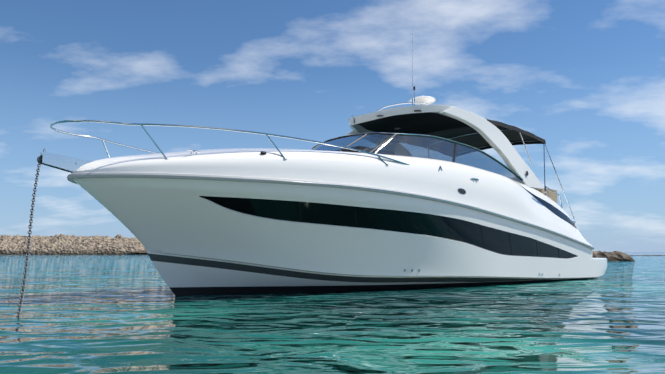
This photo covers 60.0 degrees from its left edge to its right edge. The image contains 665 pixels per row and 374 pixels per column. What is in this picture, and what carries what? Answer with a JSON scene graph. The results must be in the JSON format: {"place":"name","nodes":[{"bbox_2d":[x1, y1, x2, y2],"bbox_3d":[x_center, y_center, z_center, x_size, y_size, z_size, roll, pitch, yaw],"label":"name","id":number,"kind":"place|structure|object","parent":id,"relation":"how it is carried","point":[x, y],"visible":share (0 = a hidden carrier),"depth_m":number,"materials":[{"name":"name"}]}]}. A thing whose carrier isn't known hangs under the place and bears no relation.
{"place":"outdoors","nodes":[
{"label":"outdoors","id":0,"kind":"place"},
{"bbox_2d":[0,252,664,373],"bbox_3d":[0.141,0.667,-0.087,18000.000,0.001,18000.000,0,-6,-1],"label":"sea","id":1,"kind":"structure","parent":0,"point":[109,314],"depth_m":5.28,"materials":[{"name":"liquid"}]},
{"bbox_2d":[0,234,147,254],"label":"shore rocks","id":2,"kind":"object","parent":1,"relation":"on","point":[62,244],"visible":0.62,"depth_m":134.77,"materials":[{"name":"stone"}]},
{"bbox_2d":[37,31,606,295],"bbox_3d":[1.099,-0.203,12.097,13.360,5.686,3.866,6,-8,-41],"label":"boat","id":3,"kind":"object","parent":1,"relation":"on","point":[423,193],"visible":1,"depth_m":9.44,"materials":[{"name":"white plastic"}]},
{"bbox_2d":[16,161,40,316],"bbox_3d":[-3.507,0.652,6.632,0.065,2.290,2.149,3,-7,-23],"label":"anchor chain","id":4,"kind":"object","parent":3,"relation":"attached to","point":[27,255],"visible":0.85,"depth_m":6.67,"materials":[{"name":"grey metal"}]},
{"bbox_2d":[592,250,634,260],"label":"reef rocks","id":5,"kind":"object","parent":1,"relation":"in","point":[616,256],"visible":0.69,"depth_m":40.54,"materials":[{"name":"stone"}]},
{"bbox_2d":[629,255,664,255],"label":"reef rocks","id":6,"kind":"object","parent":1,"relation":"on","point":[646,255],"visible":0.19,"depth_m":94.23,"materials":[{"name":"stone"}]},
{"bbox_2d":[0,0,664,251],"label":"sky","id":7,"kind":"structure","parent":0,"point":[586,78],"materials":[{"name":"blue"}]}
]}

